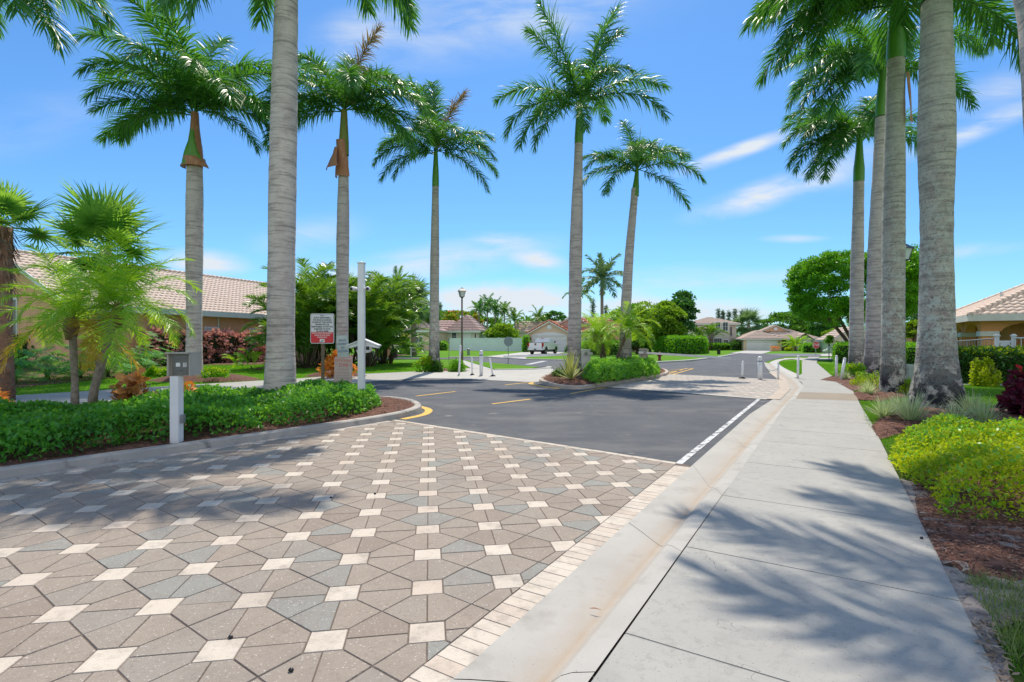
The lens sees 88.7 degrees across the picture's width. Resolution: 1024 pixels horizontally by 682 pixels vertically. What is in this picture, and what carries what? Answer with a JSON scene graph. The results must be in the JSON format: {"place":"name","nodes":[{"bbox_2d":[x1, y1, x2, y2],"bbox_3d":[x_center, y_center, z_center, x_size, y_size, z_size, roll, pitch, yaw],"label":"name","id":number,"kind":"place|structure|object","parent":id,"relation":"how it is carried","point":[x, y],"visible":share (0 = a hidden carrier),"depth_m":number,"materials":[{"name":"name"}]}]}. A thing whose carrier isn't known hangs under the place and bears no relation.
{"place":"outdoors","nodes":[
{"label":"outdoors","id":0,"kind":"place"},
{"bbox_2d":[13,371,419,403],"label":"pavement","id":1,"kind":"structure","parent":0,"point":[63,397],"depth_m":18.23,"materials":[{"name":"concrete"}]},
{"bbox_2d":[0,420,690,681],"bbox_3d":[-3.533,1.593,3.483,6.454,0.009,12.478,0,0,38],"label":"clay pavers","id":2,"kind":"object","parent":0,"point":[169,648],"visible":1,"depth_m":3.99,"materials":[{"name":"stone"}]},
{"bbox_2d":[0,421,393,481],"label":"curb course pavers","id":3,"kind":"object","parent":2,"relation":"on","point":[70,469],"visible":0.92,"depth_m":7.09,"materials":[{"name":"beige concrete"}]},
{"bbox_2d":[0,423,656,674],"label":"cream square pavers","id":4,"kind":"object","parent":2,"relation":"on","point":[116,659],"visible":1,"depth_m":3.99,"materials":[{"name":"beige stone"}]},
{"bbox_2d":[392,420,676,463],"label":"end course pavers","id":5,"kind":"object","parent":2,"relation":"on","point":[638,457],"visible":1,"depth_m":8.08,"materials":[{"name":"beige stone"}]},
{"bbox_2d":[403,465,689,681],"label":"border pavers","id":6,"kind":"object","parent":2,"relation":"on","point":[452,660],"visible":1,"depth_m":3.25,"materials":[{"name":"beige stone"}]},
{"bbox_2d":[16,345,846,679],"bbox_3d":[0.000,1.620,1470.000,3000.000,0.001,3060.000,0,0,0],"label":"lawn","id":7,"kind":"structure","parent":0,"point":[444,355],"depth_m":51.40,"materials":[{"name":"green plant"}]},
{"bbox_2d":[0,0,123,63],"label":"royal palm","id":8,"kind":"object","parent":7,"relation":"on","point":[27,7],"visible":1,"depth_m":13.66,"materials":[{"name":"green plant"}]},
{"bbox_2d":[15,366,164,390],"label":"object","id":9,"kind":"object","parent":7,"relation":"on","point":[29,382],"visible":0.12,"depth_m":21.64,"materials":[{"name":"green plant"}]},
{"bbox_2d":[14,348,67,383],"bbox_3d":[-18.549,0.844,19.548,3.197,1.542,3.410,0,0,0],"label":"philodendron","id":10,"kind":"object","parent":9,"relation":"on","point":[19,361],"visible":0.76,"depth_m":19.41,"materials":[{"name":"green plant"}]},
{"bbox_2d":[20,342,93,380],"bbox_3d":[-19.051,0.841,21.571,3.720,1.632,3.884,0,0,27],"label":"philodendron","id":11,"kind":"object","parent":9,"relation":"on","point":[46,374],"visible":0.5,"depth_m":21.09,"materials":[{"name":"green plant"}]},
{"bbox_2d":[20,335,148,377],"bbox_3d":[-18.619,0.666,22.199,4.251,1.867,4.120,0,0,0],"label":"philodendron","id":12,"kind":"object","parent":9,"relation":"on","point":[64,368],"visible":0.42,"depth_m":21.77,"materials":[{"name":"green plant"}]},
{"bbox_2d":[25,175,173,378],"bbox_3d":[-16.868,-2.648,21.948,5.208,8.515,6.166,0,0,0],"label":"fan palm","id":13,"kind":"object","parent":9,"relation":"on","point":[90,217],"visible":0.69,"depth_m":21.23,"materials":[{"name":"green plant"}]},
{"bbox_2d":[56,341,153,378],"bbox_3d":[-17.711,0.791,22.978,3.553,1.656,3.616,0,0,43],"label":"philodendron","id":14,"kind":"object","parent":9,"relation":"on","point":[108,371],"visible":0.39,"depth_m":22.95,"materials":[{"name":"green plant"}]},
{"bbox_2d":[65,328,172,373],"bbox_3d":[-18.621,0.476,25.605,4.739,2.248,4.623,0,0,0],"label":"philodendron","id":15,"kind":"object","parent":9,"relation":"on","point":[130,360],"visible":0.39,"depth_m":25.44,"materials":[{"name":"green plant"}]},
{"bbox_2d":[13,249,325,367],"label":"house","id":16,"kind":"structure","parent":7,"relation":"on","point":[223,307],"depth_m":36.39,"materials":[{"name":"beige paint"}]},
{"bbox_2d":[149,372,262,381],"bbox_3d":[-12.554,1.449,21.500,4.450,0.338,2.259,0,0,0],"label":"mulch bed","id":17,"kind":"object","parent":7,"relation":"on","point":[231,377],"visible":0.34,"depth_m":20.81,"materials":[{"name":"brown soil"}]},
{"bbox_2d":[68,0,302,370],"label":"royal palm","id":18,"kind":"object","parent":17,"relation":"on","point":[195,84],"visible":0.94,"depth_m":21.63,"materials":[{"name":"green plant"}]},
{"bbox_2d":[15,362,449,394],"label":"grass","id":19,"kind":"structure","parent":7,"relation":"on","point":[399,366],"depth_m":24.95,"materials":[{"name":"green plant"}]},
{"bbox_2d":[222,349,264,369],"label":"bushy palm","id":20,"kind":"object","parent":7,"relation":"on","point":[243,357],"visible":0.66,"depth_m":28.68,"materials":[{"name":"green plant"}]},
{"bbox_2d":[239,257,374,368],"bbox_3d":[-11.945,-1.568,30.867,7.670,6.408,8.232,0,0,0],"label":"areca palm","id":21,"kind":"object","parent":7,"relation":"on","point":[302,324],"visible":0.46,"depth_m":30.07,"materials":[{"name":"green plant"}]},
{"bbox_2d":[246,260,371,365],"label":"areca palm","id":22,"kind":"object","parent":7,"relation":"on","point":[302,289],"visible":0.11,"depth_m":32.72,"materials":[{"name":"green plant"}]},
{"bbox_2d":[203,353,423,364],"bbox_3d":[-18.030,1.580,51.819,10.020,0.060,37.341,0,0,7],"label":"mulch bed","id":23,"kind":"object","parent":7,"relation":"on","point":[262,362],"visible":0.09,"depth_m":36.48,"materials":[{"name":"brown soil"}]},
{"bbox_2d":[136,326,265,365],"bbox_3d":[-21.402,0.374,36.915,2.277,3.006,9.692,0,0,24],"label":"copperleaf hedge","id":24,"kind":"object","parent":23,"relation":"on","point":[217,344],"visible":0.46,"depth_m":36.84,"materials":[{"name":"red plant"}]},
{"bbox_2d":[303,371,366,376],"bbox_3d":[-7.966,1.469,23.800,2.920,0.298,1.421,0,0,0],"label":"mulch bed","id":25,"kind":"object","parent":7,"relation":"on","point":[317,374],"visible":0.21,"depth_m":23.45,"materials":[{"name":"brown soil"}]},
{"bbox_2d":[250,19,438,349],"bbox_3d":[-7.786,-6.554,24.147,7.715,16.209,7.722,0,0,-40],"label":"royal palm","id":26,"kind":"object","parent":25,"relation":"on","point":[348,87],"visible":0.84,"depth_m":23.74,"materials":[{"name":"green plant"}]},
{"bbox_2d":[305,270,426,366],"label":"areca palm","id":27,"kind":"object","parent":7,"relation":"on","point":[380,309],"visible":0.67,"depth_m":31.97,"materials":[{"name":"green plant"}]},
{"bbox_2d":[350,270,429,363],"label":"areca palm","id":28,"kind":"object","parent":7,"relation":"on","point":[401,297],"visible":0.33,"depth_m":36.70,"materials":[{"name":"green plant"}]},
{"bbox_2d":[391,319,447,350],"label":"house","id":29,"kind":"structure","parent":7,"relation":"on","point":[442,333],"depth_m":87.09,"materials":[{"name":"beige paint"}]},
{"bbox_2d":[398,272,441,355],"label":"fan palm","id":30,"kind":"object","parent":7,"relation":"on","point":[420,314],"visible":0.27,"depth_m":57.71,"materials":[{"name":"green plant"}]},
{"bbox_2d":[439,315,486,343],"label":"house","id":31,"kind":"structure","parent":7,"relation":"on","point":[473,327],"depth_m":95.06,"materials":[{"name":"tile"}]},
{"bbox_2d":[449,337,521,350],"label":"vinyl fence","id":32,"kind":"object","parent":7,"relation":"on","point":[484,344],"visible":0.77,"depth_m":84.87,"materials":[{"name":"white plastic"}]},
{"bbox_2d":[482,321,521,337],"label":"broadleaf tree","id":33,"kind":"object","parent":7,"relation":"on","point":[506,330],"visible":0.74,"depth_m":94.88,"materials":[{"name":"green plant"}]},
{"bbox_2d":[526,317,635,351],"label":"house","id":34,"kind":"structure","parent":7,"relation":"on","point":[557,332],"depth_m":78.35,"materials":[{"name":"beige paint"}]},
{"bbox_2d":[581,252,622,322],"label":"tall palm","id":35,"kind":"object","parent":7,"relation":"on","point":[602,271],"visible":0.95,"depth_m":61.45,"materials":[{"name":"green plant"}]},
{"bbox_2d":[450,362,803,681],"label":"gutter","id":36,"kind":"object","parent":7,"relation":"on","point":[562,628],"visible":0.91,"depth_m":3.44,"materials":[{"name":"concrete"}]},
{"bbox_2d":[631,301,658,351],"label":"broadleaf tree","id":37,"kind":"object","parent":7,"relation":"on","point":[646,322],"visible":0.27,"depth_m":72.64,"materials":[{"name":"green plant"}]},
{"bbox_2d":[643,299,689,338],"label":"broadleaf tree","id":38,"kind":"object","parent":7,"relation":"on","point":[669,324],"visible":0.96,"depth_m":67.77,"materials":[{"name":"green plant"}]},
{"bbox_2d":[652,296,700,334],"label":"broadleaf tree","id":39,"kind":"object","parent":7,"relation":"on","point":[683,302],"visible":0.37,"depth_m":70.59,"materials":[{"name":"green plant"}]},
{"bbox_2d":[653,334,708,353],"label":"box hedge","id":40,"kind":"object","parent":7,"relation":"on","point":[685,344],"visible":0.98,"depth_m":64.29,"materials":[{"name":"green plant"}]},
{"bbox_2d":[688,317,740,342],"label":"house","id":41,"kind":"structure","parent":7,"relation":"on","point":[728,326],"depth_m":95.97,"materials":[{"name":"beige paint"}]},
{"bbox_2d":[730,306,766,335],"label":"fan palm","id":42,"kind":"object","parent":7,"relation":"on","point":[749,315],"visible":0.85,"depth_m":111.04,"materials":[{"name":"green plant"}]},
{"bbox_2d":[732,325,819,350],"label":"house","id":43,"kind":"structure","parent":7,"relation":"on","point":[761,340],"depth_m":87.88,"materials":[{"name":"beige paint"}]},
{"bbox_2d":[747,340,776,350],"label":"garage door","id":44,"kind":"structure","parent":43,"relation":"in","point":[752,345],"depth_m":87.31,"materials":[{"name":"white metal"}]},
{"bbox_2d":[755,311,807,331],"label":"broadleaf tree","id":45,"kind":"object","parent":7,"relation":"on","point":[784,317],"visible":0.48,"depth_m":116.00,"materials":[{"name":"green plant"}]},
{"bbox_2d":[815,327,864,353],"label":"house","id":46,"kind":"structure","parent":7,"relation":"on","point":[835,334],"depth_m":69.46,"materials":[{"name":"beige paint"}]},
{"bbox_2d":[831,340,848,363],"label":"box hedge","id":47,"kind":"object","parent":7,"relation":"on","point":[840,349],"visible":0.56,"depth_m":37.88,"materials":[{"name":"green plant"}]},
{"bbox_2d":[778,94,917,365],"bbox_3d":[18.566,-6.262,28.408,7.564,16.024,7.569,0,0,42],"label":"royal palm","id":48,"kind":"object","parent":7,"relation":"on","point":[837,138],"visible":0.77,"depth_m":27.74,"materials":[{"name":"green plant"}]},
{"bbox_2d":[782,244,919,341],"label":"clipped shade tree","id":49,"kind":"object","parent":7,"relation":"on","point":[814,275],"visible":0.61,"depth_m":43.21,"materials":[{"name":"green plant"}]},
{"bbox_2d":[958,342,1023,383],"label":"clusia hedge","id":50,"kind":"object","parent":7,"relation":"on","point":[1006,358],"visible":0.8,"depth_m":19.25,"materials":[{"name":"green plant"}]},
{"bbox_2d":[107,353,786,465],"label":"road","id":51,"kind":"structure","parent":0,"point":[667,426],"depth_m":12.23,"materials":[{"name":"grey asphalt"}]},
{"bbox_2d":[0,396,421,478],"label":"island kerb","id":52,"kind":"structure","parent":51,"relation":"on","point":[62,464],"depth_m":7.56,"materials":[{"name":"concrete"}]},
{"bbox_2d":[0,395,413,466],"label":"mulch bed","id":53,"kind":"object","parent":52,"relation":"on","point":[377,410],"visible":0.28,"depth_m":8.35,"materials":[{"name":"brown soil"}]},
{"bbox_2d":[0,178,70,399],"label":"fan palm","id":54,"kind":"object","parent":53,"relation":"on","point":[13,206],"visible":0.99,"depth_m":13.94,"materials":[{"name":"green plant"}]},
{"bbox_2d":[0,242,155,404],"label":"date palm","id":55,"kind":"object","parent":53,"relation":"on","point":[70,328],"visible":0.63,"depth_m":9.39,"materials":[{"name":"green plant"}]},
{"bbox_2d":[5,228,204,402],"bbox_3d":[-7.177,-0.204,9.422,2.884,3.428,2.967,0,0,0],"label":"date palm","id":56,"kind":"object","parent":53,"relation":"on","point":[111,291],"visible":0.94,"depth_m":9.18,"materials":[{"name":"green plant"}]},
{"bbox_2d":[108,368,157,422],"bbox_3d":[-6.916,1.073,9.538,0.990,1.166,0.744,0,0,33],"label":"croton shrub","id":57,"kind":"object","parent":53,"relation":"on","point":[134,382],"visible":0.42,"depth_m":9.42,"materials":[{"name":"orange plant"}]},
{"bbox_2d":[165,352,200,443],"bbox_3d":[-4.883,0.833,7.777,0.342,1.334,0.320,0,0,0],"label":"keypad stand","id":58,"kind":"object","parent":53,"relation":"on","point":[180,365],"visible":1,"depth_m":7.70,"materials":[{"name":"white paint"}]},
{"bbox_2d":[0,378,381,461],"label":"island hedge","id":59,"kind":"object","parent":53,"relation":"on","point":[23,422],"visible":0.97,"depth_m":8.38,"materials":[{"name":"green plant"}]},
{"bbox_2d":[125,0,423,390],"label":"royal palm","id":60,"kind":"object","parent":53,"relation":"on","point":[280,366],"visible":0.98,"depth_m":12.03,"materials":[{"name":"grey plant"}]},
{"bbox_2d":[310,314,333,380],"bbox_3d":[-4.567,0.419,12.627,0.572,2.162,0.067,0,0,0],"label":"notice sign","id":61,"kind":"object","parent":53,"relation":"on","point":[322,329],"visible":1,"depth_m":12.60,"materials":[{"name":"white metal"}]},
{"bbox_2d":[346,261,380,389],"bbox_3d":[-3.450,-0.167,12.083,0.740,3.334,0.533,0,0,0],"label":"camera post","id":62,"kind":"object","parent":53,"relation":"on","point":[362,345],"visible":0.98,"depth_m":11.93,"materials":[{"name":"white metal"}]},
{"bbox_3d":[-4.158,0.724,12.926,0.040,1.552,0.028,0,0,0],"label":"sign post","id":63,"kind":"object","parent":53,"relation":"on","visible":0},
{"bbox_2d":[334,357,352,382],"bbox_3d":[-4.158,0.758,12.893,0.450,0.733,0.010,1,0,0],"label":"tow away sign","id":64,"kind":"object","parent":63,"relation":"attached to","point":[343,368],"visible":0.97,"depth_m":12.89,"materials":[{"name":"white metal"}]},
{"bbox_2d":[539,368,668,388],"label":"island kerb","id":65,"kind":"structure","parent":51,"relation":"on","point":[562,386],"depth_m":18.73,"materials":[{"name":"concrete"}]},
{"bbox_2d":[543,368,664,384],"bbox_3d":[4.072,1.452,23.661,4.649,0.084,12.904,0,0,26],"label":"mulch bed","id":66,"kind":"object","parent":51,"relation":"on","point":[587,382],"visible":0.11,"depth_m":19.00,"materials":[{"name":"brown soil"}]},
{"bbox_2d":[503,349,592,368],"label":"barrier gate","id":67,"kind":"structure","parent":66,"relation":"on","point":[586,354],"depth_m":27.13,"materials":[{"name":"white metal"}]},
{"bbox_2d":[552,345,591,378],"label":"yucca","id":68,"kind":"object","parent":66,"relation":"on","point":[570,369],"visible":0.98,"depth_m":19.23,"materials":[{"name":"green plant"}]},
{"bbox_2d":[492,0,673,372],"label":"royal palm","id":69,"kind":"object","parent":66,"relation":"on","point":[580,93],"visible":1,"depth_m":23.80,"materials":[{"name":"green plant"}]},
{"bbox_2d":[581,312,618,358],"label":"date palm","id":70,"kind":"object","parent":66,"relation":"on","point":[593,329],"visible":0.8,"depth_m":26.23,"materials":[{"name":"green plant"}]},
{"bbox_2d":[581,310,619,358],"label":"date palm","id":71,"kind":"object","parent":66,"relation":"on","point":[603,348],"visible":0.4,"depth_m":27.05,"materials":[{"name":"green plant"}]},
{"bbox_2d":[580,355,660,383],"bbox_3d":[4.490,1.116,22.232,3.457,0.890,9.963,0,0,17],"label":"island hedge","id":72,"kind":"object","parent":66,"relation":"on","point":[604,369],"visible":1,"depth_m":20.51,"materials":[{"name":"green plant"}]},
{"bbox_2d":[599,301,660,358],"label":"date palm","id":73,"kind":"object","parent":66,"relation":"on","point":[627,324],"visible":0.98,"depth_m":25.18,"materials":[{"name":"green plant"}]},
{"bbox_2d":[583,119,706,358],"bbox_3d":[6.404,-4.994,25.856,6.401,13.247,5.189,0,0,0],"label":"royal palm","id":74,"kind":"object","parent":66,"relation":"on","point":[636,149],"visible":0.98,"depth_m":25.78,"materials":[{"name":"green plant"}]},
{"bbox_2d":[677,399,759,463],"bbox_3d":[4.525,1.594,10.672,0.090,0.001,9.048,0,0,31],"label":"edge line","id":75,"kind":"object","parent":51,"relation":"on","point":[686,457],"visible":1,"depth_m":8.74,"materials":[{"name":"white paint"}]},
{"label":"far paver bed","id":76,"kind":"structure","parent":51,"relation":"on","visible":0},
{"bbox_2d":[609,374,779,397],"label":"weathered pavers","id":77,"kind":"object","parent":76,"relation":"on","point":[739,390],"visible":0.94,"depth_m":18.68,"materials":[{"name":"grey stone"}]},
{"bbox_2d":[614,375,779,398],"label":"pale square pavers","id":78,"kind":"object","parent":76,"relation":"on","point":[705,385],"visible":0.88,"depth_m":18.68,"materials":[{"name":"beige stone"}]},
{"bbox_2d":[420,368,554,381],"bbox_3d":[-1.191,1.588,25.481,7.238,0.001,10.400,0,0,0],"label":"driveway apron","id":79,"kind":"object","parent":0,"point":[534,375],"visible":0.82,"depth_m":24.10,"materials":[{"name":"concrete"}]},
{"bbox_2d":[0,0,1023,340],"label":"sky","id":80,"kind":"structure","parent":0,"point":[752,220],"materials":[{"name":"blue"}]},
{"bbox_2d":[491,352,563,358],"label":"truck driveway","id":81,"kind":"structure","parent":0,"point":[524,353],"depth_m":66.76,"materials":[{"name":"concrete"}]},
{"bbox_2d":[528,338,558,353],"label":"pickup truck","id":82,"kind":"object","parent":81,"relation":"on","point":[543,345],"visible":0.98,"depth_m":62.80,"materials":[{"name":"white paint"}]},
{"bbox_2d":[591,357,999,681],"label":"footpath","id":83,"kind":"structure","parent":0,"point":[808,554],"depth_m":3.35,"materials":[{"name":"concrete"}]},
{"bbox_2d":[796,392,857,400],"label":"footpath slab","id":84,"kind":"structure","parent":83,"relation":"on","point":[827,396],"depth_m":14.64,"materials":[{"name":"concrete"}]},
{"bbox_2d":[856,382,1023,681],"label":"verge","id":85,"kind":"structure","parent":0,"point":[1019,678],"depth_m":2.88,"materials":[{"name":"green plant"}]},
{"bbox_2d":[821,374,877,390],"bbox_3d":[14.631,1.524,21.972,2.256,0.072,14.164,0,0,39],"label":"mulch bed","id":86,"kind":"object","parent":85,"relation":"on","point":[845,382],"visible":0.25,"depth_m":19.94,"materials":[{"name":"brown soil"}]},
{"bbox_2d":[779,17,988,374],"bbox_3d":[17.009,-7.128,24.244,7.613,17.756,8.032,0,0,-45],"label":"royal palm","id":87,"kind":"object","parent":86,"relation":"on","point":[850,63],"visible":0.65,"depth_m":23.72,"materials":[{"name":"green plant"}]},
{"bbox_2d":[854,386,906,400],"bbox_3d":[12.037,1.519,16.495,7.839,0.108,1.432,0,0,-45],"label":"mulch bed","id":88,"kind":"object","parent":85,"relation":"on","point":[865,396],"visible":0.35,"depth_m":14.60,"materials":[{"name":"brown soil"}]},
{"bbox_2d":[737,0,1019,392],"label":"royal palm","id":89,"kind":"object","parent":88,"relation":"on","point":[892,374],"visible":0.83,"depth_m":15.41,"materials":[{"name":"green plant"}]},
{"bbox_2d":[853,383,1009,408],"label":"grass","id":90,"kind":"structure","parent":85,"relation":"on","point":[991,391],"depth_m":15.81,"materials":[{"name":"green plant"}]},
{"bbox_2d":[871,407,1023,438],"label":"mulch bed","id":91,"kind":"object","parent":85,"relation":"on","point":[880,425],"visible":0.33,"depth_m":9.78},
{"bbox_2d":[747,0,966,409],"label":"royal palm","id":92,"kind":"object","parent":91,"relation":"on","point":[936,371],"visible":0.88,"depth_m":11.86,"materials":[{"name":"grey plant"}]},
{"bbox_2d":[866,395,902,417],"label":"liriope tuft","id":93,"kind":"object","parent":91,"relation":"on","point":[883,410],"visible":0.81,"depth_m":10.50,"materials":[{"name":"green plant"}]},
{"bbox_2d":[878,391,940,420],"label":"liriope tuft","id":94,"kind":"object","parent":91,"relation":"on","point":[911,412],"visible":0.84,"depth_m":9.83,"materials":[{"name":"green plant"}]},
{"bbox_2d":[946,387,1001,414],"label":"liriope tuft","id":95,"kind":"object","parent":91,"relation":"on","point":[964,401],"visible":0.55,"depth_m":10.76,"materials":[{"name":"green plant"}]},
{"bbox_2d":[961,394,1006,422],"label":"liriope tuft","id":96,"kind":"object","parent":91,"relation":"on","point":[981,415],"visible":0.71,"depth_m":9.61,"materials":[{"name":"green plant"}]},
{"bbox_2d":[993,364,1023,415],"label":"purple shrub","id":97,"kind":"object","parent":91,"relation":"on","point":[1011,399],"visible":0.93,"depth_m":10.73,"materials":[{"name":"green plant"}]},
{"bbox_2d":[900,479,1023,629],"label":"sandy strip","id":98,"kind":"object","parent":85,"relation":"on","point":[971,601],"visible":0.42,"depth_m":3.31,"materials":[{"name":"soil"}]},
{"bbox_2d":[908,444,1023,580],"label":"mulch bed","id":99,"kind":"object","parent":85,"relation":"on","point":[970,555],"visible":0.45,"depth_m":4.15,"materials":[{"name":"brown soil"}]},
{"bbox_2d":[887,412,1023,521],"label":"golden shrub","id":100,"kind":"object","parent":99,"relation":"on","point":[981,446],"visible":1,"depth_m":5.50,"materials":[{"name":"green plant"}]},
{"bbox_2d":[1013,0,1023,130],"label":"royal palm","id":101,"kind":"object","parent":99,"relation":"on","point":[1019,8],"visible":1,"depth_m":8.18,"materials":[{"name":"grey plant"}]},
{"bbox_2d":[968,356,1002,386],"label":"clusia bush","id":102,"kind":"object","parent":85,"relation":"on","point":[983,373],"visible":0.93,"depth_m":18.08,"materials":[{"name":"green plant"}]},
{"bbox_2d":[952,564,1023,661],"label":"grass","id":103,"kind":"structure","parent":85,"relation":"on","point":[1012,599],"depth_m":3.03,"materials":[{"name":"green plant"}]},
{"bbox_2d":[974,628,1010,681],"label":"sandy strip","id":104,"kind":"object","parent":85,"relation":"on","point":[996,666],"visible":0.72,"depth_m":2.58,"materials":[{"name":"soil"}]},
{"bbox_2d":[967,611,1023,681],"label":"dry grass","id":105,"kind":"structure","parent":85,"relation":"on","point":[994,647],"depth_m":2.62,"materials":[{"name":"plant"}]},
{"bbox_2d":[956,283,1023,346],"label":"house","id":106,"kind":"structure","parent":0,"point":[1001,313],"depth_m":26.18,"materials":[{"name":"beige paint"}]},
{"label":"mulch bed","id":107,"kind":"structure","parent":0,"visible":0},
{"bbox_2d":[370,72,498,370],"bbox_3d":[-4.018,-6.306,26.881,6.915,15.911,5.164,0,0,0],"label":"royal palm","id":108,"kind":"object","parent":107,"relation":"on","point":[440,132],"visible":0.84,"depth_m":27.30,"materials":[{"name":"green plant"}]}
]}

